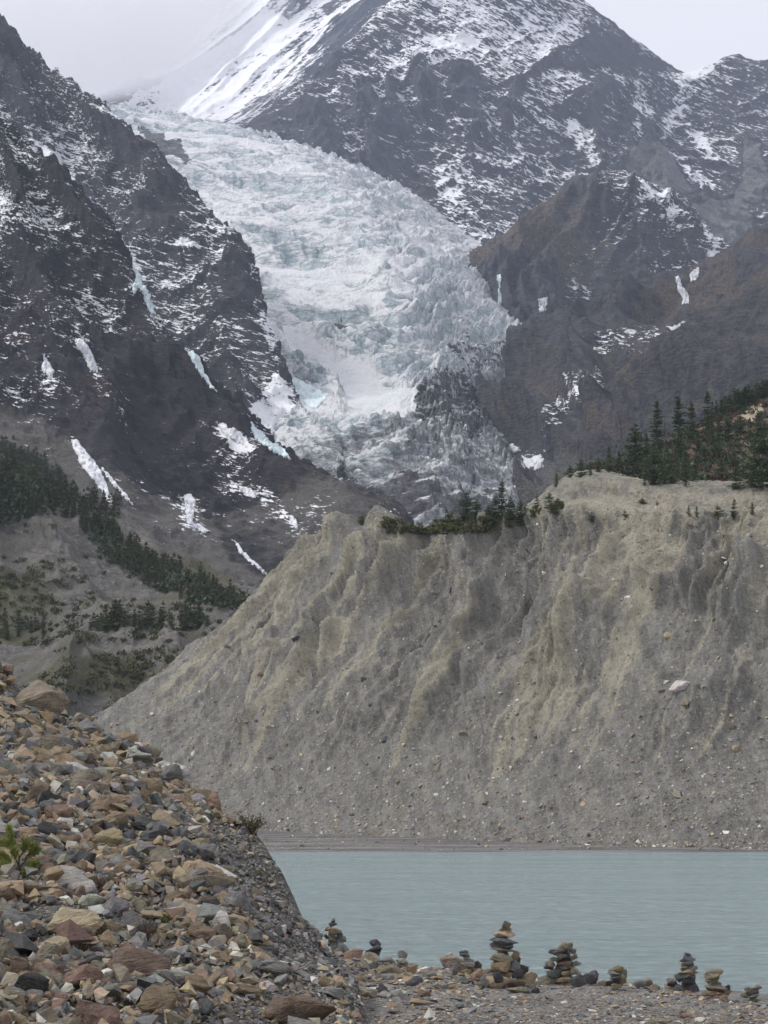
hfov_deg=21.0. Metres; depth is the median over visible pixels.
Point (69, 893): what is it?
stone
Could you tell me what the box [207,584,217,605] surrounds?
conifer
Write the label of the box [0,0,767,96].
sky
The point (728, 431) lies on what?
conifer
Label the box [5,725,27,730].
stone
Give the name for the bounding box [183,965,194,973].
stone
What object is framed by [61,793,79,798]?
stone
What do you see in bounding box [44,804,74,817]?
stone
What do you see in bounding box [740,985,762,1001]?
cairn
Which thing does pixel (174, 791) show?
stone
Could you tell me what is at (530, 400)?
brown slope
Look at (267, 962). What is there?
stone
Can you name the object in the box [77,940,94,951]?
dry bush
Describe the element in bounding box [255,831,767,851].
beach
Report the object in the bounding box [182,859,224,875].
rock slab
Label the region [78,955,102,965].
stone
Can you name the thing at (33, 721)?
stone
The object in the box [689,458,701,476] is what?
conifer
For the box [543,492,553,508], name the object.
conifer
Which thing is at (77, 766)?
stone
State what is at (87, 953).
boulder
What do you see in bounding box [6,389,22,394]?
snow patch
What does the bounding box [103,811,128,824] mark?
stone
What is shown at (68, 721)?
stone
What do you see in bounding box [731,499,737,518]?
conifer
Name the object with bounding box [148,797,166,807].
stone
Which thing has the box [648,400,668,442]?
conifer
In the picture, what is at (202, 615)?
conifer
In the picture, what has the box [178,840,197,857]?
stone
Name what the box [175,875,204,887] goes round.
stone
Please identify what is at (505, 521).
bush
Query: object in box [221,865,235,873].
boulder
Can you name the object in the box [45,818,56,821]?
stone
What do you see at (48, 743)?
stone
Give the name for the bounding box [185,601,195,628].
conifer
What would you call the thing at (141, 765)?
rock slab
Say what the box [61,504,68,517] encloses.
conifer
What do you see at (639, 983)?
rock
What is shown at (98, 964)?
stone
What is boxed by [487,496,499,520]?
conifer
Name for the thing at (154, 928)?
boulder
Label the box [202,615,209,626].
conifer
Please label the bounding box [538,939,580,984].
cairn
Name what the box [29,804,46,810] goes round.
stone
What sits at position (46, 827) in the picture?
stone
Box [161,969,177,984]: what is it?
stone
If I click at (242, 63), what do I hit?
snow peak
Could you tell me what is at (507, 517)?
bush
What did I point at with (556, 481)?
conifer
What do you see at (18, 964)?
stone
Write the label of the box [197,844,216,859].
stone
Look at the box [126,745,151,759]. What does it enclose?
stone
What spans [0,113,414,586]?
mountain
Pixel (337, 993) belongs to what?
rock
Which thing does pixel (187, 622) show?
conifer
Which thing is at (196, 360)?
frozen waterfall
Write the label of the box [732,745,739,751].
boulder
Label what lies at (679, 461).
hill bushes
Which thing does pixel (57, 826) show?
stone
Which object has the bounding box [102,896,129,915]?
stone
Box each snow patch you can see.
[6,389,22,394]
[192,522,210,532]
[218,425,245,445]
[238,486,255,497]
[290,516,297,528]
[292,377,325,408]
[507,443,520,452]
[533,458,543,469]
[666,321,684,329]
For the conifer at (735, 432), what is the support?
on the hill at (763, 409)
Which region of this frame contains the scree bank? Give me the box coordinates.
[0,683,362,1023]
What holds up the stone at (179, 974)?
on the scree bank
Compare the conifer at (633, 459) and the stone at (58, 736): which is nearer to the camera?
the stone at (58, 736)
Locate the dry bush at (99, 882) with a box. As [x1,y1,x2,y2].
[93,868,110,891]
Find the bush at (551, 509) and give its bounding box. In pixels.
[547,506,558,513]
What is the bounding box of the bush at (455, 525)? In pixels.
[445,518,464,533]
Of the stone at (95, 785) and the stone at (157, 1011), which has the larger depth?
the stone at (95, 785)
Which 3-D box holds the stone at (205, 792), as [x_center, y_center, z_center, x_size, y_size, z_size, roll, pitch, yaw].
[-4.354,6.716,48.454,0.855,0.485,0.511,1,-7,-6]
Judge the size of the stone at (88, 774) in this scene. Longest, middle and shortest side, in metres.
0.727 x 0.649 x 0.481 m
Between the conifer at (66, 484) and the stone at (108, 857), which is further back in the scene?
the conifer at (66, 484)
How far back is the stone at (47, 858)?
34.60 m
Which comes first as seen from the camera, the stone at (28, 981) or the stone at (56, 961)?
the stone at (28, 981)
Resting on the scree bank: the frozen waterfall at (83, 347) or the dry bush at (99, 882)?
the dry bush at (99, 882)
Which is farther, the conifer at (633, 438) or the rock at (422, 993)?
the conifer at (633, 438)
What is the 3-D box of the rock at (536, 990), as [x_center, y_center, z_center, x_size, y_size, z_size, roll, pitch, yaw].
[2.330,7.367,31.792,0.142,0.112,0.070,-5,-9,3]
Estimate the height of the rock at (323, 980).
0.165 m
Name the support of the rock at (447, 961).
on the shore at (735, 995)
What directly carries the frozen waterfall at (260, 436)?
on the mountain at (143, 413)
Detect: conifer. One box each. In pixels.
[0,435,9,451]
[1,607,8,626]
[2,620,9,635]
[2,624,10,638]
[11,611,24,631]
[13,444,18,460]
[27,616,32,631]
[33,612,38,630]
[39,617,46,632]
[61,478,75,495]
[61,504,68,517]
[67,612,75,629]
[88,612,95,626]
[93,613,102,630]
[98,605,107,631]
[101,603,118,630]
[112,611,119,630]
[113,599,124,622]
[113,604,121,628]
[120,611,126,626]
[132,608,138,626]
[136,600,154,627]
[136,605,143,629]
[142,605,159,629]
[157,601,168,628]
[167,608,172,624]
[169,612,175,628]
[176,604,184,625]
[177,563,184,580]
[178,609,189,630]
[180,598,191,624]
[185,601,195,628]
[186,583,195,602]
[189,601,202,628]
[195,561,203,580]
[196,607,206,626]
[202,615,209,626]
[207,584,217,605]
[218,588,225,606]
[229,589,240,609]
[450,492,475,521]
[463,499,482,520]
[484,505,494,518]
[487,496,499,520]
[492,481,507,520]
[500,497,518,519]
[511,500,529,525]
[532,495,540,511]
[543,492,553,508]
[553,473,559,486]
[566,466,574,477]
[575,458,587,476]
[587,462,592,475]
[593,457,603,471]
[603,447,614,470]
[616,423,650,463]
[616,450,623,469]
[626,452,643,474]
[640,456,649,480]
[641,433,651,457]
[641,446,673,484]
[646,465,657,484]
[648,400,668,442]
[660,456,678,483]
[669,395,687,435]
[670,425,692,454]
[675,445,685,458]
[676,450,693,486]
[682,401,701,439]
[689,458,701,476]
[694,431,703,453]
[697,444,711,462]
[699,390,715,423]
[703,411,712,430]
[711,457,728,478]
[713,504,722,519]
[718,418,736,441]
[720,395,731,414]
[722,395,728,414]
[722,413,733,432]
[725,466,750,488]
[727,450,738,464]
[729,387,741,410]
[729,396,735,413]
[731,429,743,440]
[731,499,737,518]
[733,389,743,410]
[733,420,739,436]
[736,411,744,433]
[736,424,767,490]
[737,405,747,413]
[739,386,749,405]
[739,387,749,406]
[744,417,754,439]
[746,460,758,485]
[747,389,755,404]
[747,429,757,451]
[750,502,754,513]
[751,384,759,401]
[753,411,765,426]
[753,418,761,435]
[759,380,765,398]
[761,380,767,397]
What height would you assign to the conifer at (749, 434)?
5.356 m
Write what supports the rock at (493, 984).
on the shore at (735, 995)
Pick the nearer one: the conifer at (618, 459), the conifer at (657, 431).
the conifer at (618, 459)
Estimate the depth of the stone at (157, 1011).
23.31 m
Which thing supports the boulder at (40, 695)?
on the scree bank
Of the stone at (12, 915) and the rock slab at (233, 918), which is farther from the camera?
the rock slab at (233, 918)
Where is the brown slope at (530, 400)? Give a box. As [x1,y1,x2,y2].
[474,221,767,486]
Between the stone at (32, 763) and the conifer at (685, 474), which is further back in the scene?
the conifer at (685, 474)
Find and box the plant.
[160,912,171,922]
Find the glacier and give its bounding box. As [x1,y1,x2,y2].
[108,102,521,526]
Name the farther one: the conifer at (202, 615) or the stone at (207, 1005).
the conifer at (202, 615)
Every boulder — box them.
[0,938,20,959]
[0,966,14,975]
[10,870,19,879]
[13,680,69,716]
[18,910,43,919]
[23,881,51,894]
[45,907,101,935]
[78,894,106,907]
[82,927,91,941]
[82,950,95,958]
[107,959,126,978]
[113,946,170,976]
[120,911,146,929]
[128,981,137,987]
[131,815,156,830]
[138,922,157,933]
[140,910,166,919]
[188,922,216,942]
[212,966,227,979]
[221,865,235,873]
[236,983,262,997]
[265,995,336,1023]
[292,636,299,642]
[664,632,671,640]
[669,680,689,692]
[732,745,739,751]
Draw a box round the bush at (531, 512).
[528,508,534,517]
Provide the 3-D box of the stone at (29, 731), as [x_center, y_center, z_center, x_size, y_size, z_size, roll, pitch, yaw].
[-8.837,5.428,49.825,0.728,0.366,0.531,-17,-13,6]
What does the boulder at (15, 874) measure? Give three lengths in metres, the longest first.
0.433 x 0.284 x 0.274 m
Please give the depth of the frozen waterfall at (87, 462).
1017.52 m
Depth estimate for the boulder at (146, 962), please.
26.61 m
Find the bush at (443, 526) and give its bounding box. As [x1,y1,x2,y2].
[427,512,459,534]
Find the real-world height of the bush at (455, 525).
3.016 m
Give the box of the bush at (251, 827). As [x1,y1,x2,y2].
[237,811,269,834]
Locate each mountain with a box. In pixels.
[0,14,303,434]
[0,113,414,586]
[249,0,767,245]
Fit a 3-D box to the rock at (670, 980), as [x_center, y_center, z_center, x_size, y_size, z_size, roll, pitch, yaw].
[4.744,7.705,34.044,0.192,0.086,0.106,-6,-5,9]
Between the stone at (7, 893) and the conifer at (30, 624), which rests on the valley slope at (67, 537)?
the conifer at (30, 624)
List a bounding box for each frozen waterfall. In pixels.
[41,353,54,378]
[71,439,112,505]
[76,338,97,372]
[102,467,132,504]
[132,264,154,312]
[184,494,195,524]
[185,347,216,391]
[231,539,266,573]
[251,422,290,459]
[497,274,500,302]
[539,297,547,311]
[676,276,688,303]
[690,267,698,281]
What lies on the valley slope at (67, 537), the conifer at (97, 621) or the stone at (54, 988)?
the conifer at (97, 621)
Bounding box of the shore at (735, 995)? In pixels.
[331,953,767,1023]
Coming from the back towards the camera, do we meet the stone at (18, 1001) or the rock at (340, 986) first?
the rock at (340, 986)
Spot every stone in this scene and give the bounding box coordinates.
[0,727,7,735]
[0,882,16,901]
[0,898,12,911]
[1,802,18,812]
[1,908,32,925]
[3,989,26,1011]
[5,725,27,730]
[5,985,25,997]
[5,1005,24,1014]
[10,956,30,973]
[13,708,30,718]
[13,754,32,758]
[14,972,49,992]
[15,728,32,735]
[16,730,32,738]
[16,756,30,761]
[16,764,24,769]
[17,827,39,835]
[20,715,41,725]
[22,930,38,941]
[24,762,39,766]
[25,763,48,770]
[25,784,41,800]
[25,989,43,1003]
[27,737,38,740]
[28,835,46,843]
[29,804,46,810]
[31,746,50,753]
[32,737,64,749]
[32,855,57,865]
[32,957,43,963]
[32,957,62,964]
[33,962,65,972]
[34,943,59,958]
[34,967,58,975]
[37,821,56,834]
[37,936,69,954]
[39,790,62,801]
[39,969,56,984]
[40,799,59,804]
[40,953,55,958]
[41,733,73,739]
[41,995,64,1007]
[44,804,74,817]
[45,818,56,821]
[48,850,57,855]
[49,747,66,754]
[49,820,69,830]
[50,822,62,830]
[50,959,60,963]
[50,984,58,992]
[53,754,85,766]
[53,847,79,862]
[56,830,68,834]
[56,834,80,845]
[56,865,95,893]
[59,737,77,749]
[60,887,78,896]
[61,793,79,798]
[61,954,73,959]
[62,964,103,987]
[64,762,88,774]
[65,863,84,870]
[66,718,80,724]
[66,751,87,760]
[68,768,97,781]
[68,845,83,850]
[69,780,88,787]
[74,850,96,863]
[76,718,101,733]
[76,778,99,791]
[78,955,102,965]
[83,819,103,831]
[84,753,97,767]
[86,748,97,760]
[87,794,119,811]
[90,960,106,969]
[91,827,122,845]
[96,920,125,939]
[97,744,111,753]
[99,861,116,868]
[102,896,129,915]
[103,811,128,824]
[103,852,132,860]
[103,984,121,999]
[109,853,124,861]
[110,742,118,754]
[110,930,119,939]
[111,793,128,801]
[113,796,131,803]
[114,860,139,869]
[120,774,138,780]
[122,837,131,842]
[125,879,142,892]
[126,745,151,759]
[126,794,147,803]
[136,839,156,855]
[136,984,177,1013]
[137,777,162,794]
[139,837,154,841]
[142,897,150,906]
[145,981,174,990]
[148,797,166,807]
[148,878,161,894]
[149,969,190,987]
[150,768,163,780]
[150,1007,162,1014]
[156,881,172,886]
[159,764,182,780]
[161,763,190,778]
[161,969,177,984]
[164,889,188,900]
[167,869,174,876]
[170,812,181,821]
[171,789,184,794]
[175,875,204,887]
[178,812,192,822]
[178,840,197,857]
[179,983,198,992]
[183,899,197,905]
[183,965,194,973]
[184,975,209,993]
[188,788,211,799]
[192,807,205,815]
[193,875,208,882]
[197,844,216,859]
[197,998,214,1013]
[204,811,212,821]
[206,791,221,812]
[214,923,232,943]
[221,890,255,914]
[223,947,231,955]
[235,934,247,948]
[243,952,254,959]
[254,949,273,957]
[257,944,279,956]
[261,957,278,973]
[261,961,290,976]
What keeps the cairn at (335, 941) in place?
on the shore at (735, 995)
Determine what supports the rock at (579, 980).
on the shore at (735, 995)
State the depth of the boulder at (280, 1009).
24.97 m
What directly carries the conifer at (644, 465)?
on the hill at (763, 409)
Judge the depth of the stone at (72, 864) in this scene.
34.31 m
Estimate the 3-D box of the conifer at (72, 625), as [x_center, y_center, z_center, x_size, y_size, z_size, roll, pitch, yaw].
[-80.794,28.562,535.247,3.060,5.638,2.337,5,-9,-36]
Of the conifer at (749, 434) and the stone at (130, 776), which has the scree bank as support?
the stone at (130, 776)
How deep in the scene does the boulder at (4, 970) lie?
24.45 m
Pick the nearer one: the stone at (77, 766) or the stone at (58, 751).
the stone at (77, 766)
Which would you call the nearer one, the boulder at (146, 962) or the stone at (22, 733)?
the boulder at (146, 962)
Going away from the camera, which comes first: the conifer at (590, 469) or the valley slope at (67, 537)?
the conifer at (590, 469)
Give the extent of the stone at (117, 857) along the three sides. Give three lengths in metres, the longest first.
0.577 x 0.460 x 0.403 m
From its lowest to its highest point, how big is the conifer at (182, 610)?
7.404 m
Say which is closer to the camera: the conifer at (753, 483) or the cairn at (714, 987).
the cairn at (714, 987)
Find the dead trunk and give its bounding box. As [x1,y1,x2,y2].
[664,419,664,449]
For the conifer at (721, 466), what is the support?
on the hill at (763, 409)
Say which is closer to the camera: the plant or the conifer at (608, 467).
the plant
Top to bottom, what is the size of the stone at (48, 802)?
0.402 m
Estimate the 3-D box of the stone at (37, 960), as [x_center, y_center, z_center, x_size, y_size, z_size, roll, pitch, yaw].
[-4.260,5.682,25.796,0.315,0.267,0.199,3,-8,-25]
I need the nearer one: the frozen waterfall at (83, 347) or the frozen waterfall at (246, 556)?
the frozen waterfall at (246, 556)
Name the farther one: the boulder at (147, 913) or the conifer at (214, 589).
the conifer at (214, 589)
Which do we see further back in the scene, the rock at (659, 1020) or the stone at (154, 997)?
the rock at (659, 1020)
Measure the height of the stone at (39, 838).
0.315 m
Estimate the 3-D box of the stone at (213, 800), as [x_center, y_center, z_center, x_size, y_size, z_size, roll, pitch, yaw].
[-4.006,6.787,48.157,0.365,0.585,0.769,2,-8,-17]
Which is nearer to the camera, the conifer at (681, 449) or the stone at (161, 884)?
the stone at (161, 884)
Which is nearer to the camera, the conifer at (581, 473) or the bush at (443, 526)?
the conifer at (581, 473)
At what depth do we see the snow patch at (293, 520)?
1010.46 m
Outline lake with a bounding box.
[269,852,767,993]
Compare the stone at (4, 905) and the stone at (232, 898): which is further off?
the stone at (232, 898)
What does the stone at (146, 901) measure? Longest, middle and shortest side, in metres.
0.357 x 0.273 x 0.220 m
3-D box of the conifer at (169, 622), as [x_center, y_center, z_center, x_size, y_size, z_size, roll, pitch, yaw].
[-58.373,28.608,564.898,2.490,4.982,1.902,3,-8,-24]
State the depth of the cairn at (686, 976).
31.29 m
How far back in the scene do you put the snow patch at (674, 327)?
1776.04 m
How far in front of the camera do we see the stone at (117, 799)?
41.54 m
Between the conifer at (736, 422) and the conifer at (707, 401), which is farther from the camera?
the conifer at (707, 401)
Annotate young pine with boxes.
[0,821,43,877]
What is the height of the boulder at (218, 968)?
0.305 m
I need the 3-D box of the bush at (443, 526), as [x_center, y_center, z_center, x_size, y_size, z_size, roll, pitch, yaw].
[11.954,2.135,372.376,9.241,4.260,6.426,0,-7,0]
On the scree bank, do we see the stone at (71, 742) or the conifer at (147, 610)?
the stone at (71, 742)
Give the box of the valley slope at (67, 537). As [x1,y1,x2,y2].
[0,454,257,715]
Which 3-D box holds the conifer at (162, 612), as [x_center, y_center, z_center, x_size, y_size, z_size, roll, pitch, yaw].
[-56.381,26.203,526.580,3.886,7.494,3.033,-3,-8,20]
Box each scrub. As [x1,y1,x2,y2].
[0,522,248,709]
[377,515,498,534]
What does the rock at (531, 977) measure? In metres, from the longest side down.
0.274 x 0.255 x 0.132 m
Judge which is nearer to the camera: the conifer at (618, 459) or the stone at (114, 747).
the stone at (114, 747)
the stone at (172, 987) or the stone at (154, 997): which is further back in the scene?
the stone at (172, 987)
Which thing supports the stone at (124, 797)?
on the scree bank
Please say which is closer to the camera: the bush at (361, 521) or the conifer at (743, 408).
the bush at (361, 521)
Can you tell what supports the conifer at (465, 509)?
on the moraine at (439, 687)
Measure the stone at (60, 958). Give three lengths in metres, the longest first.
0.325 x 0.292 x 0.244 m
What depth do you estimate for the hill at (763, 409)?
423.31 m
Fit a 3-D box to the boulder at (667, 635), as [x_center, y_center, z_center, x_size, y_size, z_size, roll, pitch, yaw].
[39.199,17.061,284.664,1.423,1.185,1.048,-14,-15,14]
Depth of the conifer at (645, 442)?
392.97 m
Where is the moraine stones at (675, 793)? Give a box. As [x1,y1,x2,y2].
[94,502,767,849]
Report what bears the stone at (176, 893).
on the scree bank
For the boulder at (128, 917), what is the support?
on the scree bank
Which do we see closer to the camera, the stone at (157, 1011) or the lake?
the stone at (157, 1011)
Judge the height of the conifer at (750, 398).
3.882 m
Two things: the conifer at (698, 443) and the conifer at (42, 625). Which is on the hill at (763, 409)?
the conifer at (698, 443)
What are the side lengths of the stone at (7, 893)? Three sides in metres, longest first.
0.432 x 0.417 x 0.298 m
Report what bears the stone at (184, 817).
on the scree bank
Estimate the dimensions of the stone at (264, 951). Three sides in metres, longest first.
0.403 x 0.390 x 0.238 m
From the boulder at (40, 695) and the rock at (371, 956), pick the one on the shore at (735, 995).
the rock at (371, 956)
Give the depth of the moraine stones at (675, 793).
288.97 m
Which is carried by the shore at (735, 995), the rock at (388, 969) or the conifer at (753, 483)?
the rock at (388, 969)
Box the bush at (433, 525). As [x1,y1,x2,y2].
[426,519,442,534]
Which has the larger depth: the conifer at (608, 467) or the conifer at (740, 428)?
the conifer at (740, 428)
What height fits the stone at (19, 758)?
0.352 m
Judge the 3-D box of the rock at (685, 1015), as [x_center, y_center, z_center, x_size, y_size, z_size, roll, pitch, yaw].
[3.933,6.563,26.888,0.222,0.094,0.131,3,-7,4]
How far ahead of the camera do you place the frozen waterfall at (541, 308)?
2579.19 m
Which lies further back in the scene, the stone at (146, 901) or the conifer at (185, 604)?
the conifer at (185, 604)
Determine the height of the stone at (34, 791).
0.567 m
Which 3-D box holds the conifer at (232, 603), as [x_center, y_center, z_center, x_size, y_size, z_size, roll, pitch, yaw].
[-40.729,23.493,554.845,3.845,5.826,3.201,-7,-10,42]
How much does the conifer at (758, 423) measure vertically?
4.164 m
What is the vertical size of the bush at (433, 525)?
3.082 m
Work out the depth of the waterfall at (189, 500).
1019.41 m
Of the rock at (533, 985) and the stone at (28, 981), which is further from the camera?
the rock at (533, 985)
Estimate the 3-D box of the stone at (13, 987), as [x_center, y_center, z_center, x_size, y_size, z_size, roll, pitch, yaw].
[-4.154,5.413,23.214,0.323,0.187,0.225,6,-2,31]
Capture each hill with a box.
[468,169,729,323]
[564,398,767,480]
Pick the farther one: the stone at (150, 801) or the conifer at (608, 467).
the conifer at (608, 467)
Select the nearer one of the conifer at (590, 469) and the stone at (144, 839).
the stone at (144, 839)
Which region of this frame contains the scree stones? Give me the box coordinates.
[0,658,361,1023]
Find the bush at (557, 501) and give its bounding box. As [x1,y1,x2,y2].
[548,498,563,505]
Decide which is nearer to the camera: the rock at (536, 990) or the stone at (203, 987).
the stone at (203, 987)
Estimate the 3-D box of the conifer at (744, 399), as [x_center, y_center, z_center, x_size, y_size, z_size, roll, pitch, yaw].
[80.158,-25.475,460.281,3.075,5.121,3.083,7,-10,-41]
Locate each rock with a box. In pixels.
[317,987,343,999]
[319,976,330,985]
[330,981,342,987]
[344,948,363,959]
[358,975,368,981]
[359,987,377,997]
[361,952,379,961]
[368,961,378,969]
[375,973,393,979]
[376,965,402,973]
[378,983,387,992]
[379,957,394,963]
[387,988,401,996]
[405,965,416,973]
[405,975,422,985]
[416,990,430,997]
[422,971,436,976]
[440,955,463,968]
[457,976,471,982]
[470,968,482,981]
[481,978,488,987]
[486,976,511,988]
[493,971,503,982]
[506,987,526,992]
[523,972,536,983]
[526,982,536,988]
[531,988,539,993]
[569,974,586,986]
[584,971,598,984]
[634,979,646,988]
[644,979,652,985]
[650,1018,670,1023]
[652,984,659,989]
[664,984,673,989]
[666,978,675,982]
[667,981,676,986]
[678,1013,694,1018]
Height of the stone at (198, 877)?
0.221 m
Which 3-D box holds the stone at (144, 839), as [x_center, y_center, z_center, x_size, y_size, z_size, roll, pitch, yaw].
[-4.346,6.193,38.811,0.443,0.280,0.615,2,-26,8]
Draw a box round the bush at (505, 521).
[499,519,511,526]
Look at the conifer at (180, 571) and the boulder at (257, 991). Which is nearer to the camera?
the boulder at (257, 991)
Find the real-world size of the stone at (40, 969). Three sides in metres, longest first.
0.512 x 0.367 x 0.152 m
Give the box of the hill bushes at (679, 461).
[561,394,767,480]
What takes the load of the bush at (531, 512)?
on the moraine at (439, 687)
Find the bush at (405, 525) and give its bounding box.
[399,524,409,532]
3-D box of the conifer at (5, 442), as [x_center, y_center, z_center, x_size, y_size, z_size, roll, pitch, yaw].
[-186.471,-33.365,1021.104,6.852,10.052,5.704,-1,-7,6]
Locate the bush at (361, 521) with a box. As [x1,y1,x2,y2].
[358,516,364,525]
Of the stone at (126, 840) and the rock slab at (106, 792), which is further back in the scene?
the rock slab at (106, 792)
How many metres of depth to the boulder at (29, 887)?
31.51 m
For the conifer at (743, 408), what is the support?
on the hill at (763, 409)
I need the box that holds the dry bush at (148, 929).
[133,914,155,940]
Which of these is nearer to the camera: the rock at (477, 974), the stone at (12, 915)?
the stone at (12, 915)
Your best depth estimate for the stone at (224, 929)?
29.51 m
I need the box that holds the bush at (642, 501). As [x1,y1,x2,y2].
[636,498,645,504]
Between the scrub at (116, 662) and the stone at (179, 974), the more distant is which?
the scrub at (116, 662)
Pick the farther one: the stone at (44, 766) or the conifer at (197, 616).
the conifer at (197, 616)
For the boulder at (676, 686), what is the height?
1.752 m
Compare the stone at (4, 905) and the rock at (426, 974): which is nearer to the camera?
the stone at (4, 905)
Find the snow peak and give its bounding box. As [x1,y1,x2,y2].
[97,0,390,128]
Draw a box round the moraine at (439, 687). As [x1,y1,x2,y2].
[93,469,767,849]
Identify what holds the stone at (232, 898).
on the scree bank
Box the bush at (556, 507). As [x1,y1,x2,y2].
[547,502,561,511]
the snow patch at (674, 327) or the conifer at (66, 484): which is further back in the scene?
the snow patch at (674, 327)
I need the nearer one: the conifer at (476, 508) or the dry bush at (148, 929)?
the dry bush at (148, 929)
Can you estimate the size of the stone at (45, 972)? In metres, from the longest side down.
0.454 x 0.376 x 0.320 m
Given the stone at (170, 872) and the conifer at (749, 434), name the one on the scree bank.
the stone at (170, 872)
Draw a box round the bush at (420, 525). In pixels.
[414,523,428,533]
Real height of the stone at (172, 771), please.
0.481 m
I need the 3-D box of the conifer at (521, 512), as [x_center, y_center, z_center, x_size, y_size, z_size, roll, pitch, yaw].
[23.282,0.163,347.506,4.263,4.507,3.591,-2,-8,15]
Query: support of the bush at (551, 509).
on the moraine at (439, 687)
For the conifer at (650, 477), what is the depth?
331.36 m
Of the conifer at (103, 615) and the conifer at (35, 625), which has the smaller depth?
the conifer at (103, 615)
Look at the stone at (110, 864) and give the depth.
34.62 m
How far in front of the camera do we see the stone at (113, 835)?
38.17 m
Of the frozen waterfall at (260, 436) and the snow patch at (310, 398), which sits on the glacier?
the snow patch at (310, 398)
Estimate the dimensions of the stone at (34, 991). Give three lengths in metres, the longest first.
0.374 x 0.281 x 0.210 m
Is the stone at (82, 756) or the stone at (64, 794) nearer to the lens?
the stone at (64, 794)
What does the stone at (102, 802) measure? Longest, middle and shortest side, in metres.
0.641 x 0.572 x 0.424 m
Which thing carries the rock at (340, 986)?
on the scree bank
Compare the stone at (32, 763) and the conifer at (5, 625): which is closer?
the stone at (32, 763)
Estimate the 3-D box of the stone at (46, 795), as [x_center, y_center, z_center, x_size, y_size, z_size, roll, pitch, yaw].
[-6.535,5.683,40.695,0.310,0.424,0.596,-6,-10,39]
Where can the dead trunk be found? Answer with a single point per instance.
(664, 434)
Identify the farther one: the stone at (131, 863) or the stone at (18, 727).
the stone at (18, 727)
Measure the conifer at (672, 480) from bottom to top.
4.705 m
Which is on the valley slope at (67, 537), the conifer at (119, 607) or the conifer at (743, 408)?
the conifer at (119, 607)
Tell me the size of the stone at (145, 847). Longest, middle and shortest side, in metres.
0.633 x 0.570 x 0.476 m
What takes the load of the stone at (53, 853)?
on the scree bank
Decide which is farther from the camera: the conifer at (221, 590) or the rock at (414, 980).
the conifer at (221, 590)
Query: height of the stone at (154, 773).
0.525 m
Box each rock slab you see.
[53,716,67,726]
[75,999,119,1023]
[103,790,113,794]
[133,761,146,769]
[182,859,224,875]
[228,913,254,926]
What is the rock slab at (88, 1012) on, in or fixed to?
on the scree bank
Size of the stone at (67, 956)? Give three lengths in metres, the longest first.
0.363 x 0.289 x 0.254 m
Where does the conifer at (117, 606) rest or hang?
on the valley slope at (67, 537)
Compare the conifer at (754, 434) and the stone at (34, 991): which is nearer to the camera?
the stone at (34, 991)
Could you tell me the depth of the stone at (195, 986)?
25.00 m
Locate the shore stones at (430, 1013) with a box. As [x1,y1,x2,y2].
[293,949,767,1023]
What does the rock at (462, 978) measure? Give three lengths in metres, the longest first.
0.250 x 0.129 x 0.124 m
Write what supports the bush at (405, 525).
on the moraine at (439, 687)
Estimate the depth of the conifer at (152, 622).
526.62 m
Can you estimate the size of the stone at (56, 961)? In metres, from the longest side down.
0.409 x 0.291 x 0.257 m
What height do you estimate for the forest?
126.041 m
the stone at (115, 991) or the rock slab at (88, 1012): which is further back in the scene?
the stone at (115, 991)
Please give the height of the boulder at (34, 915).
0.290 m
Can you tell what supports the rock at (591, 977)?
on the shore at (735, 995)
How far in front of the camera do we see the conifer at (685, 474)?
324.22 m
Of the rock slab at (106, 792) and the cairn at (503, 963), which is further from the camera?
the rock slab at (106, 792)
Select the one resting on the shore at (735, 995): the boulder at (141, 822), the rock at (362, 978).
the rock at (362, 978)
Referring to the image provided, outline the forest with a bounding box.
[0,435,249,609]
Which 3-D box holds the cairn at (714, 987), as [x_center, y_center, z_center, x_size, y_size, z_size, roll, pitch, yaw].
[4.922,6.988,30.558,0.384,0.494,0.394,-5,-9,32]
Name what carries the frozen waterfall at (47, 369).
on the mountain at (143, 413)
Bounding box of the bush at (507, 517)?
[502,513,512,520]
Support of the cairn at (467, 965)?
on the shore at (735, 995)
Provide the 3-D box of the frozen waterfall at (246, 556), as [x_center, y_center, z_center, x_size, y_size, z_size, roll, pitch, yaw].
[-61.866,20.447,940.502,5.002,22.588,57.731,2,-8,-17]
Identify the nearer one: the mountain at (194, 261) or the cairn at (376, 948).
the cairn at (376, 948)
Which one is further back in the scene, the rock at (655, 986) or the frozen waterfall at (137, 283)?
the frozen waterfall at (137, 283)
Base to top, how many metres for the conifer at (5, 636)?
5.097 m
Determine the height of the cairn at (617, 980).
0.426 m
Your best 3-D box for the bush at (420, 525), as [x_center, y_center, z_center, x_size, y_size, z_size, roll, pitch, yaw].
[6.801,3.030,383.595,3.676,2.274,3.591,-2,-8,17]
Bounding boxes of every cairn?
[324,918,349,953]
[365,939,381,955]
[395,950,407,967]
[452,950,481,974]
[480,921,528,986]
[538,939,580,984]
[605,965,626,989]
[674,953,699,991]
[700,968,731,1000]
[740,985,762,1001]
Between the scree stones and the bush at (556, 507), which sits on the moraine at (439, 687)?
the bush at (556, 507)
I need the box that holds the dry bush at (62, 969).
[53,965,72,974]
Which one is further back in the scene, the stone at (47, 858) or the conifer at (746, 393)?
the conifer at (746, 393)
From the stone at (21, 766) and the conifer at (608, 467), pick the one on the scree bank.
the stone at (21, 766)
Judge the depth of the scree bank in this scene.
31.09 m
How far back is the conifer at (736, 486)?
320.67 m
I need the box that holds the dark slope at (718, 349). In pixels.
[513,264,767,506]

